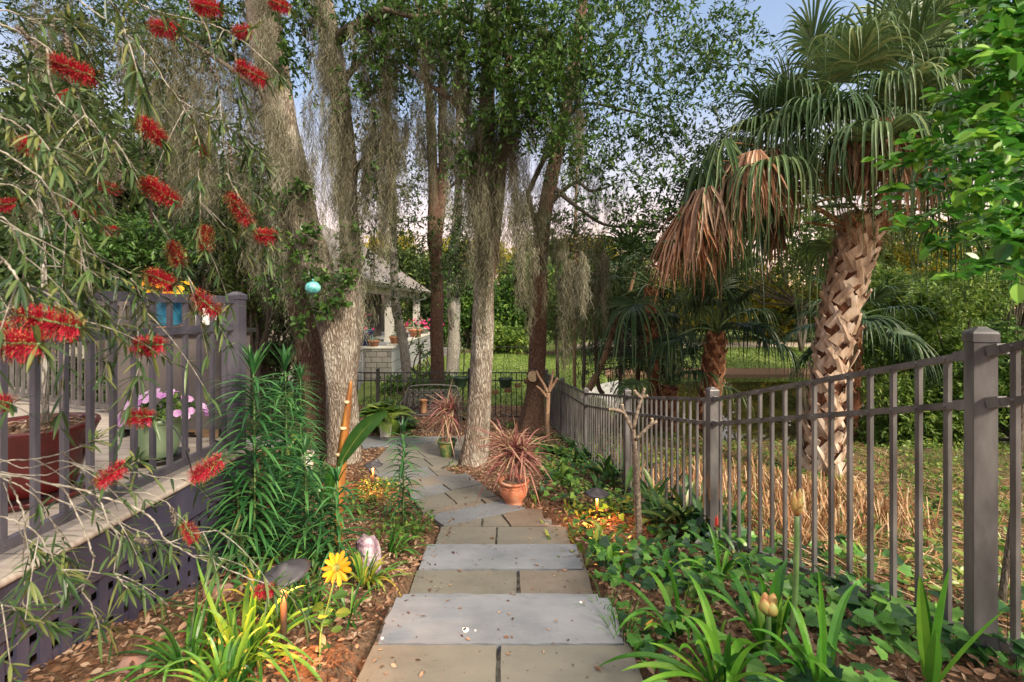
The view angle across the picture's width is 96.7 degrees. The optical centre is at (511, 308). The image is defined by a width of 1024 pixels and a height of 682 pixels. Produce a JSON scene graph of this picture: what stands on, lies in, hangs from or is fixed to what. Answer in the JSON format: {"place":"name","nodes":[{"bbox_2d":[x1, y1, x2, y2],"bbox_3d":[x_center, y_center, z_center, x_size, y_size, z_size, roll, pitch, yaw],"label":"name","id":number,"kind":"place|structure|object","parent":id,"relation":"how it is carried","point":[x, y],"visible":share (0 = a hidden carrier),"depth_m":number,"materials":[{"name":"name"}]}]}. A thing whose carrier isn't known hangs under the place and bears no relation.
{"place":"outdoors","nodes":[
{"label":"outdoors","id":0,"kind":"place"},
{"bbox_2d":[215,436,642,681],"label":"path","id":1,"kind":"structure","parent":0,"point":[439,483],"depth_m":3.04,"materials":[{"name":"stone"}]},
{"bbox_2d":[379,415,392,436],"bbox_3d":[-2.276,2.127,8.200,0.200,0.375,0.200,0,0,0],"label":"white planter","id":2,"kind":"object","parent":1,"relation":"on","point":[386,434],"visible":0.34,"depth_m":8.12,"materials":[{"name":"ceramic"}]},
{"bbox_2d":[359,399,415,437],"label":"parlour palm","id":3,"kind":"object","parent":2,"relation":"in","point":[390,407],"visible":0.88,"depth_m":8.02,"materials":[{"name":"green plant"}]},
{"bbox_2d":[436,437,456,457],"bbox_3d":[-0.969,2.078,6.750,0.304,0.262,0.304,0,0,0],"label":"green pot","id":4,"kind":"object","parent":1,"relation":"on","point":[446,452],"visible":0.85,"depth_m":6.66,"materials":[{"name":"green ceramic"}]},
{"bbox_2d":[413,380,467,456],"bbox_3d":[-0.953,1.628,6.780,1.146,1.156,0.922,0,0,0],"label":"red dracaena","id":5,"kind":"object","parent":4,"relation":"in","point":[445,408],"visible":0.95,"depth_m":6.72,"materials":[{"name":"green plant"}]},
{"bbox_2d":[498,474,528,505],"bbox_3d":[0.018,1.937,4.800,0.330,0.270,0.330,0,0,0],"label":"terracotta pot","id":6,"kind":"object","parent":1,"relation":"on","point":[512,494],"visible":0.84,"depth_m":4.70,"materials":[{"name":"ceramic"}]},
{"bbox_2d":[468,416,559,508],"bbox_3d":[0.033,1.571,4.756,1.014,0.910,0.992,0,0,-36],"label":"red dracaena","id":7,"kind":"object","parent":6,"relation":"in","point":[511,449],"visible":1,"depth_m":4.76,"materials":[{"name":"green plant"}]},
{"bbox_2d":[0,0,1011,308],"label":"sky","id":8,"kind":"structure","parent":0,"point":[772,13],"materials":[{"name":"blue"}]},
{"bbox_2d":[5,311,1023,681],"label":"ground","id":9,"kind":"structure","parent":0,"point":[355,665],"depth_m":3.02,"materials":[{"name":"soil"}]},
{"bbox_2d":[0,224,93,346],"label":"shrub","id":10,"kind":"object","parent":9,"relation":"on","point":[4,270],"visible":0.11,"depth_m":7.19,"materials":[{"name":"green plant"}]},
{"bbox_2d":[14,326,108,410],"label":"shrub","id":11,"kind":"object","parent":9,"relation":"on","point":[104,390],"visible":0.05,"depth_m":6.67,"materials":[{"name":"green plant"}]},
{"bbox_2d":[0,0,146,256],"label":"oak tree","id":12,"kind":"object","parent":9,"relation":"on","point":[11,102],"visible":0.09,"depth_m":11.44,"materials":[{"name":"green plant"}]},
{"bbox_2d":[11,201,223,378],"bbox_3d":[-6.575,0.252,7.402,3.606,4.063,2.205,0,0,33],"label":"rose bush","id":13,"kind":"object","parent":9,"relation":"on","point":[131,249],"visible":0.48,"depth_m":7.07,"materials":[{"name":"green plant"}]},
{"bbox_2d":[0,385,256,681],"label":"wooden deck","id":14,"kind":"structure","parent":9,"relation":"on","point":[184,493],"depth_m":2.27,"materials":[{"name":"paint"}]},
{"bbox_2d":[8,412,100,511],"bbox_3d":[-2.560,0.795,2.420,0.589,0.396,0.526,0,0,0],"label":"red planter","id":15,"kind":"object","parent":14,"relation":"on","point":[18,437],"visible":0.47,"depth_m":2.32,"materials":[{"name":"ceramic"}]},
{"bbox_2d":[0,32,166,422],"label":"potted tree","id":16,"kind":"object","parent":15,"relation":"on","point":[18,109],"visible":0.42,"depth_m":2.44,"materials":[{"name":"green plant"}]},
{"bbox_2d":[8,301,148,409],"bbox_3d":[-4.875,0.451,4.710,3.866,1.099,0.080,0,0,22],"label":"deck railing","id":17,"kind":"object","parent":14,"relation":"on","point":[99,404],"visible":0.2,"depth_m":4.46,"materials":[{"name":"grey wood"}]},
{"bbox_2d":[0,286,246,553],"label":"deck railing","id":18,"kind":"object","parent":14,"relation":"on","point":[237,330],"visible":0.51,"depth_m":2.37,"materials":[{"name":"grey paint"}]},
{"bbox_2d":[126,414,189,467],"bbox_3d":[-2.330,0.856,3.000,0.340,0.284,0.338,0,0,0],"label":"sage pot","id":19,"kind":"object","parent":14,"relation":"on","point":[143,439],"visible":0.4,"depth_m":2.91,"materials":[{"name":"ceramic"}]},
{"bbox_2d":[118,388,208,428],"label":"petunias","id":20,"kind":"object","parent":19,"relation":"on","point":[177,409],"visible":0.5,"depth_m":2.95,"materials":[{"name":"pink plant"}]},
{"bbox_2d":[118,328,255,437],"bbox_3d":[-2.640,0.583,3.670,0.920,0.835,0.420,0,0,0],"label":"storage cabinet","id":21,"kind":"object","parent":14,"relation":"on","point":[161,381],"visible":0.12,"depth_m":3.50,"materials":[{"name":"grey wood"}]},
{"bbox_2d":[0,38,265,326],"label":"oak tree","id":22,"kind":"object","parent":9,"relation":"on","point":[152,164],"visible":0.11,"depth_m":11.98,"materials":[{"name":"green plant"}]},
{"bbox_2d":[0,0,323,681],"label":"bottlebrush tree","id":23,"kind":"object","parent":9,"relation":"on","point":[21,340],"visible":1,"depth_m":1.27,"materials":[{"name":"green plant"}]},
{"bbox_2d":[87,572,238,681],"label":"daylily","id":24,"kind":"object","parent":9,"relation":"on","point":[195,628],"visible":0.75,"depth_m":1.87,"materials":[{"name":"green plant"}]},
{"bbox_2d":[0,0,326,452],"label":"oak tree","id":25,"kind":"object","parent":9,"relation":"on","point":[313,361],"visible":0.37,"depth_m":7.29,"materials":[{"name":"green plant"}]},
{"bbox_2d":[165,606,283,681],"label":"daylily","id":26,"kind":"object","parent":9,"relation":"on","point":[228,653],"visible":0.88,"depth_m":1.74,"materials":[{"name":"green plant"}]},
{"bbox_2d":[194,467,280,587],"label":"lily stalk","id":27,"kind":"object","parent":9,"relation":"on","point":[232,549],"visible":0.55,"depth_m":2.86,"materials":[{"name":"green plant"}]},
{"bbox_2d":[145,113,334,338],"bbox_3d":[-7.217,-1.263,11.680,4.692,7.778,3.779,0,0,11],"label":"oak tree","id":28,"kind":"object","parent":9,"relation":"on","point":[197,279],"visible":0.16,"depth_m":11.11,"materials":[{"name":"green plant"}]},
{"bbox_2d":[56,224,430,382],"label":"house","id":29,"kind":"structure","parent":9,"relation":"on","point":[389,329],"depth_m":21.05,"materials":[{"name":"paint"}]},
{"bbox_2d":[210,180,286,434],"bbox_3d":[-4.860,-0.022,8.626,1.439,4.818,1.376,0,0,-28],"label":"shrub","id":30,"kind":"object","parent":9,"relation":"on","point":[258,341],"visible":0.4,"depth_m":8.50,"materials":[{"name":"green plant"}]},
{"bbox_2d":[195,341,308,580],"bbox_3d":[-1.670,0.990,2.953,0.683,1.574,0.695,0,0,0],"label":"lily stalk","id":31,"kind":"object","parent":9,"relation":"on","point":[253,361],"visible":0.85,"depth_m":2.90,"materials":[{"name":"green plant"}]},
{"bbox_2d":[151,540,352,681],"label":"daylily","id":32,"kind":"object","parent":9,"relation":"on","point":[248,614],"visible":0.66,"depth_m":1.87,"materials":[{"name":"green plant"}]},
{"bbox_2d":[218,248,292,422],"bbox_3d":[-5.224,0.587,9.800,1.822,3.844,1.790,0,0,34],"label":"shrub","id":33,"kind":"object","parent":9,"relation":"on","point":[280,320],"visible":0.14,"depth_m":9.73,"materials":[{"name":"green plant"}]},
{"bbox_2d":[88,0,439,464],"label":"oak tree","id":34,"kind":"object","parent":9,"relation":"on","point":[337,311],"visible":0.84,"depth_m":6.34,"materials":[{"name":"grey plant"}]},
{"bbox_2d":[236,450,304,573],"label":"lily stalk","id":35,"kind":"object","parent":9,"relation":"on","point":[269,461],"visible":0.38,"depth_m":3.19,"materials":[{"name":"green plant"}]},
{"bbox_2d":[242,382,306,526],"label":"lily stalk","id":36,"kind":"object","parent":9,"relation":"on","point":[275,440],"visible":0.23,"depth_m":3.88,"materials":[{"name":"green plant"}]},
{"bbox_2d":[260,337,299,425],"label":"hedge","id":37,"kind":"object","parent":9,"relation":"on","point":[270,360],"visible":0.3,"depth_m":9.36,"materials":[{"name":"plant"}]},
{"bbox_2d":[230,569,334,640],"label":"daylily","id":38,"kind":"object","parent":9,"relation":"on","point":[261,610],"visible":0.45,"depth_m":2.21,"materials":[{"name":"green plant"}]},
{"bbox_2d":[258,558,310,657],"bbox_3d":[-0.974,1.311,1.952,0.206,0.438,0.207,0,0,0],"label":"path light","id":39,"kind":"object","parent":9,"relation":"on","point":[298,569],"visible":0.79,"depth_m":1.94,"materials":[{"name":"metal"}]},
{"bbox_2d":[246,343,328,560],"bbox_3d":[-1.746,1.107,3.501,0.657,1.691,0.646,0,0,0],"label":"lily stalk","id":40,"kind":"object","parent":9,"relation":"on","point":[285,356],"visible":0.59,"depth_m":3.49,"materials":[{"name":"green plant"}]},
{"bbox_2d":[277,362,329,487],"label":"lily stalk","id":41,"kind":"object","parent":9,"relation":"on","point":[300,371],"visible":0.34,"depth_m":5.00,"materials":[{"name":"green plant"}]},
{"bbox_2d":[262,431,346,570],"bbox_3d":[-1.414,1.336,3.096,0.573,1.014,0.572,0,0,0],"label":"lily stalk","id":42,"kind":"object","parent":9,"relation":"on","point":[305,502],"visible":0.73,"depth_m":3.07,"materials":[{"name":"green plant"}]},
{"bbox_2d":[289,486,350,579],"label":"lily stalk","id":43,"kind":"object","parent":9,"relation":"on","point":[321,495],"visible":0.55,"depth_m":3.02,"materials":[{"name":"green plant"}]},
{"bbox_2d":[312,550,350,669],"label":"yellow daisy","id":44,"kind":"object","parent":9,"relation":"on","point":[337,564],"visible":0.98,"depth_m":2.00,"materials":[{"name":"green plant"}]},
{"bbox_2d":[302,460,373,581],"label":"lily stalk","id":45,"kind":"object","parent":9,"relation":"on","point":[337,531],"visible":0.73,"depth_m":2.98,"materials":[{"name":"green plant"}]},
{"bbox_2d":[311,575,383,634],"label":"daylily","id":46,"kind":"object","parent":9,"relation":"on","point":[352,608],"visible":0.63,"depth_m":2.35,"materials":[{"name":"green plant"}]},
{"bbox_2d":[324,380,386,545],"bbox_3d":[-1.116,1.142,3.318,0.458,1.221,0.161,0,0,0],"label":"bird of paradise","id":47,"kind":"object","parent":9,"relation":"on","point":[354,439],"visible":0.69,"depth_m":3.29,"materials":[{"name":"green plant"}]},
{"bbox_2d":[288,332,446,391],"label":"terrace","id":48,"kind":"structure","parent":9,"relation":"on","point":[383,356],"depth_m":16.80,"materials":[{"name":"concrete"}]},
{"bbox_2d":[356,534,381,575],"bbox_3d":[-0.974,1.739,3.109,0.169,0.395,0.190,0,0,0],"label":"quartz rock","id":49,"kind":"object","parent":9,"relation":"on","point":[369,543],"visible":0.41,"depth_m":3.05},
{"bbox_2d":[334,539,417,596],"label":"daylily","id":50,"kind":"object","parent":9,"relation":"on","point":[361,570],"visible":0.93,"depth_m":2.80,"materials":[{"name":"green plant"}]},
{"bbox_2d":[329,0,449,407],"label":"oak tree","id":51,"kind":"object","parent":9,"relation":"on","point":[396,309],"visible":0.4,"depth_m":11.65,"materials":[{"name":"grey plant"}]},
{"bbox_2d":[377,417,427,526],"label":"lily stalk","id":52,"kind":"object","parent":9,"relation":"on","point":[401,470],"visible":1,"depth_m":4.19,"materials":[{"name":"green plant"}]},
{"bbox_2d":[293,368,526,417],"bbox_3d":[-2.267,2.155,10.930,5.945,1.449,0.079,0,0,0],"label":"metal fence","id":53,"kind":"object","parent":9,"relation":"on","point":[377,372],"visible":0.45,"depth_m":10.92,"materials":[{"name":"metal"}]},
{"bbox_2d":[383,239,458,327],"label":"shrub","id":54,"kind":"object","parent":9,"relation":"on","point":[407,264],"visible":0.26,"depth_m":30.00,"materials":[{"name":"green plant"}]},
{"bbox_2d":[374,364,467,403],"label":"hedge","id":55,"kind":"object","parent":9,"relation":"on","point":[393,386],"visible":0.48,"depth_m":11.97,"materials":[{"name":"green plant"}]},
{"bbox_2d":[380,1,478,406],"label":"oak tree","id":56,"kind":"object","parent":9,"relation":"on","point":[435,209],"visible":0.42,"depth_m":11.81,"materials":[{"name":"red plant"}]},
{"bbox_2d":[399,384,461,433],"bbox_3d":[-1.531,1.953,8.651,1.119,0.960,0.493,0,0,0],"label":"iron bench","id":57,"kind":"object","parent":9,"relation":"on","point":[417,412],"visible":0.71,"depth_m":8.86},
{"bbox_2d":[277,440,627,681],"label":"path base","id":58,"kind":"object","parent":9,"relation":"on","point":[548,522],"visible":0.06,"depth_m":2.30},
{"bbox_2d":[402,593,598,597],"bbox_3d":[-0.069,1.690,2.503,1.146,0.050,0.315,0,0,0],"label":"stone step","id":59,"kind":"object","parent":58,"relation":"on","point":[546,595],"visible":0.12,"depth_m":2.64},
{"bbox_2d":[378,597,623,651],"bbox_3d":[-0.052,1.523,2.198,1.115,0.050,0.335,0,0,0],"label":"stone step","id":60,"kind":"object","parent":58,"relation":"on","point":[443,621],"visible":0.77,"depth_m":2.17,"materials":[{"name":"stone"}]},
{"bbox_2d":[419,544,582,573],"bbox_3d":[-0.080,1.856,3.368,1.159,0.050,0.344,0,0,0],"label":"stone step","id":61,"kind":"object","parent":58,"relation":"on","point":[445,558],"visible":0.69,"depth_m":3.35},
{"bbox_2d":[232,432,675,574],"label":"bed seedlings","id":62,"kind":"object","parent":9,"relation":"on","point":[406,514],"visible":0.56,"depth_m":4.38,"materials":[{"name":"green plant"}]},
{"bbox_2d":[429,0,479,383],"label":"oak tree","id":63,"kind":"object","parent":9,"relation":"on","point":[452,304],"visible":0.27,"depth_m":14.78,"materials":[{"name":"grey plant"}]},
{"bbox_2d":[443,267,473,347],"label":"shrub","id":64,"kind":"object","parent":9,"relation":"on","point":[465,311],"visible":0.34,"depth_m":28.52,"materials":[{"name":"green plant"}]},
{"bbox_2d":[347,0,636,466],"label":"oak tree","id":65,"kind":"object","parent":9,"relation":"on","point":[488,159],"visible":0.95,"depth_m":6.00,"materials":[{"name":"grey plant"}]},
{"bbox_2d":[471,254,549,351],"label":"shrub","id":66,"kind":"object","parent":9,"relation":"on","point":[505,312],"visible":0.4,"depth_m":27.23,"materials":[{"name":"green plant"}]},
{"bbox_2d":[493,320,529,354],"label":"shrub","id":67,"kind":"object","parent":9,"relation":"on","point":[508,337],"visible":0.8,"depth_m":25.50,"materials":[{"name":"green plant"}]},
{"bbox_2d":[13,405,1023,681],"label":"leaf litter","id":68,"kind":"object","parent":9,"relation":"on","point":[401,577],"visible":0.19,"depth_m":2.34,"materials":[{"name":"plant"}]},
{"bbox_2d":[524,271,578,378],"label":"slender tree","id":69,"kind":"object","parent":9,"relation":"on","point":[552,310],"visible":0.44,"depth_m":12.95,"materials":[{"name":"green plant"}]},
{"bbox_2d":[547,236,632,388],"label":"slender tree","id":70,"kind":"object","parent":9,"relation":"on","point":[584,360],"visible":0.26,"depth_m":10.97,"materials":[{"name":"green plant"}]},
{"bbox_2d":[579,449,645,489],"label":"cast iron plant","id":71,"kind":"object","parent":9,"relation":"on","point":[609,470],"visible":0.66,"depth_m":5.71,"materials":[{"name":"green plant"}]},
{"bbox_2d":[566,306,670,394],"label":"cedar tree","id":72,"kind":"object","parent":9,"relation":"on","point":[605,369],"visible":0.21,"depth_m":12.49,"materials":[{"name":"green plant"}]},
{"bbox_2d":[586,222,660,391],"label":"slender tree","id":73,"kind":"object","parent":9,"relation":"on","point":[629,288],"visible":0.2,"depth_m":10.94,"materials":[{"name":"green plant"}]},
{"bbox_2d":[609,388,657,542],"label":"pruned sapling","id":74,"kind":"object","parent":9,"relation":"on","point":[637,491],"visible":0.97,"depth_m":3.73,"materials":[{"name":"brown plant"}]},
{"bbox_2d":[573,279,700,406],"bbox_3d":[2.973,0.739,10.107,3.121,2.949,3.376,0,0,0],"label":"cedar tree","id":75,"kind":"object","parent":9,"relation":"on","point":[638,371],"visible":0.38,"depth_m":10.01,"materials":[{"name":"green plant"}]},
{"bbox_2d":[618,465,685,527],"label":"cast iron plant","id":76,"kind":"object","parent":9,"relation":"on","point":[656,488],"visible":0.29,"depth_m":4.45,"materials":[{"name":"green plant"}]},
{"bbox_2d":[501,0,809,434],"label":"oak tree","id":77,"kind":"object","parent":9,"relation":"on","point":[531,418],"visible":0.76,"depth_m":6.93,"materials":[{"name":"green plant"}]},
{"bbox_2d":[603,549,721,668],"bbox_3d":[0.557,1.364,2.213,0.765,0.490,0.707,0,0,-38],"label":"amaryllis","id":78,"kind":"object","parent":9,"relation":"on","point":[680,632],"visible":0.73,"depth_m":2.13,"materials":[{"name":"green plant"}]},
{"bbox_2d":[614,473,735,544],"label":"cast iron plant","id":79,"kind":"object","parent":9,"relation":"on","point":[656,500],"visible":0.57,"depth_m":3.91,"materials":[{"name":"green plant"}]},
{"bbox_2d":[608,323,754,431],"bbox_3d":[3.160,1.377,9.070,2.697,2.226,2.426,0,0,-35],"label":"cabbage palm","id":80,"kind":"object","parent":9,"relation":"on","point":[668,389],"visible":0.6,"depth_m":9.00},
{"bbox_2d":[622,480,754,546],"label":"cast iron plant","id":81,"kind":"object","parent":9,"relation":"on","point":[696,503],"visible":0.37,"depth_m":3.78,"materials":[{"name":"green plant"}]},
{"bbox_2d":[599,574,783,681],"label":"amaryllis","id":82,"kind":"object","parent":9,"relation":"on","point":[678,668],"visible":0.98,"depth_m":1.73,"materials":[{"name":"green plant"}]},
{"bbox_2d":[631,264,805,431],"bbox_3d":[3.686,0.665,8.467,2.874,3.309,2.919,0,0,0],"label":"cabbage palm","id":83,"kind":"object","parent":9,"relation":"on","point":[713,361],"visible":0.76,"depth_m":8.22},
{"bbox_2d":[671,523,770,587],"bbox_3d":[1.200,1.509,2.607,0.477,0.283,0.543,0,0,-19],"label":"amaryllis","id":84,"kind":"object","parent":9,"relation":"on","point":[726,565],"visible":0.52,"depth_m":2.77,"materials":[{"name":"green plant"}]},
{"bbox_2d":[665,527,785,575],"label":"leafy plant","id":85,"kind":"object","parent":9,"relation":"on","point":[741,541],"visible":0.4,"depth_m":3.14,"materials":[{"name":"green plant"}]},
{"bbox_2d":[702,260,815,340],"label":"shrub","id":86,"kind":"object","parent":9,"relation":"on","point":[756,303],"visible":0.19,"depth_m":28.41,"materials":[{"name":"green plant"}]},
{"bbox_2d":[687,558,835,681],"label":"amaryllis","id":87,"kind":"object","parent":9,"relation":"on","point":[758,619],"visible":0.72,"depth_m":1.95,"materials":[{"name":"green plant"}]},
{"bbox_2d":[758,592,778,661],"bbox_3d":[1.070,1.333,1.901,0.075,0.288,0.067,0,0,29],"label":"flower bud","id":88,"kind":"object","parent":87,"relation":"attached to","point":[768,605],"visible":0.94,"depth_m":1.89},
{"bbox_2d":[530,437,1023,681],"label":"ivy","id":89,"kind":"object","parent":9,"relation":"on","point":[892,617],"visible":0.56,"depth_m":2.14,"materials":[{"name":"green plant"}]},
{"bbox_2d":[545,327,1023,662],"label":"metal fence","id":90,"kind":"object","parent":9,"relation":"on","point":[981,403],"visible":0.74,"depth_m":2.17,"materials":[{"name":"grey metal"}]},
{"bbox_2d":[786,489,803,665],"bbox_3d":[1.148,1.092,1.850,0.058,0.719,0.054,0,0,42],"label":"flower bud","id":91,"kind":"object","parent":9,"relation":"on","point":[797,504],"visible":0.94,"depth_m":1.84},
{"bbox_2d":[750,571,856,681],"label":"amaryllis","id":92,"kind":"object","parent":9,"relation":"on","point":[824,646],"visible":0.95,"depth_m":1.67,"materials":[{"name":"green plant"}]},
{"bbox_2d":[595,431,1023,636],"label":"straw stubble","id":93,"kind":"object","parent":9,"relation":"on","point":[822,501],"visible":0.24,"depth_m":4.24,"materials":[{"name":"plant"}]},
{"bbox_2d":[595,422,1023,638],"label":"ground cover","id":94,"kind":"object","parent":9,"relation":"on","point":[959,569],"visible":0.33,"depth_m":5.13,"materials":[{"name":"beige plant"}]},
{"bbox_2d":[549,228,766,430],"bbox_3d":[2.768,0.440,9.350,4.021,4.215,4.000,0,0,-21],"label":"cabbage palm","id":95,"kind":"object","parent":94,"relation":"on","point":[632,304],"visible":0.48,"depth_m":8.97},
{"bbox_2d":[671,177,947,351],"bbox_3d":[14.935,-2.674,23.658,14.238,9.919,9.585,0,0,0],"label":"tree","id":96,"kind":"object","parent":9,"relation":"on","point":[789,299],"visible":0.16,"depth_m":23.10,"materials":[{"name":"green plant"}]},
{"bbox_2d":[644,0,1023,478],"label":"cabbage palm","id":97,"kind":"object","parent":9,"relation":"on","point":[760,184],"visible":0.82,"depth_m":5.69,"materials":[{"name":"plant"}]},
{"bbox_2d":[771,275,942,437],"bbox_3d":[7.576,1.021,10.134,3.183,3.672,3.255,0,0,0],"label":"cabbage palm","id":98,"kind":"object","parent":9,"relation":"on","point":[882,321],"visible":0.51,"depth_m":9.75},
{"bbox_2d":[796,217,975,323],"bbox_3d":[22.629,-1.581,25.983,10.935,7.462,6.551,0,0,-15],"label":"tree","id":99,"kind":"object","parent":9,"relation":"on","point":[907,263],"visible":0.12,"depth_m":24.25,"materials":[{"name":"green plant"}]},
{"bbox_2d":[860,262,989,383],"bbox_3d":[14.429,0.832,16.732,4.733,5.555,4.144,0,0,0],"label":"shrub","id":100,"kind":"object","parent":9,"relation":"on","point":[895,277],"visible":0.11,"depth_m":16.31,"materials":[{"name":"green plant"}]},
{"bbox_2d":[854,362,1009,447],"bbox_3d":[8.548,2.313,9.439,2.688,2.521,2.575,0,0,0],"label":"shrub","id":101,"kind":"object","parent":9,"relation":"on","point":[932,426],"visible":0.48,"depth_m":9.24,"materials":[{"name":"green plant"}]},
{"bbox_2d":[861,0,1023,615],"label":"leafy shrub","id":102,"kind":"object","parent":9,"relation":"on","point":[1001,54],"visible":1,"depth_m":1.40,"materials":[{"name":"green plant"}]},
{"bbox_2d":[862,263,1022,434],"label":"shrub","id":103,"kind":"object","parent":9,"relation":"on","point":[941,305],"visible":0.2,"depth_m":11.48,"materials":[{"name":"green plant"}]},
{"bbox_2d":[916,566,1005,681],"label":"amaryllis","id":104,"kind":"object","parent":9,"relation":"on","point":[929,644],"visible":1,"depth_m":1.54,"materials":[{"name":"green plant"}]},
{"bbox_2d":[911,163,1023,340],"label":"tree","id":105,"kind":"object","parent":9,"relation":"on","point":[988,247],"visible":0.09,"depth_m":13.96,"materials":[{"name":"green plant"}]},
{"bbox_2d":[938,314,1023,449],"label":"shrub","id":106,"kind":"object","parent":9,"relation":"on","point":[1004,370],"visible":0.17,"depth_m":8.96,"materials":[{"name":"green plant"}]},
{"bbox_2d":[358,345,877,414],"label":"lawn grass","id":107,"kind":"structure","parent":0,"point":[548,360],"depth_m":21.07,"materials":[{"name":"green plant"}]},
{"bbox_2d":[605,374,1009,448],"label":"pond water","id":108,"kind":"structure","parent":0,"point":[743,382],"depth_m":13.91,"materials":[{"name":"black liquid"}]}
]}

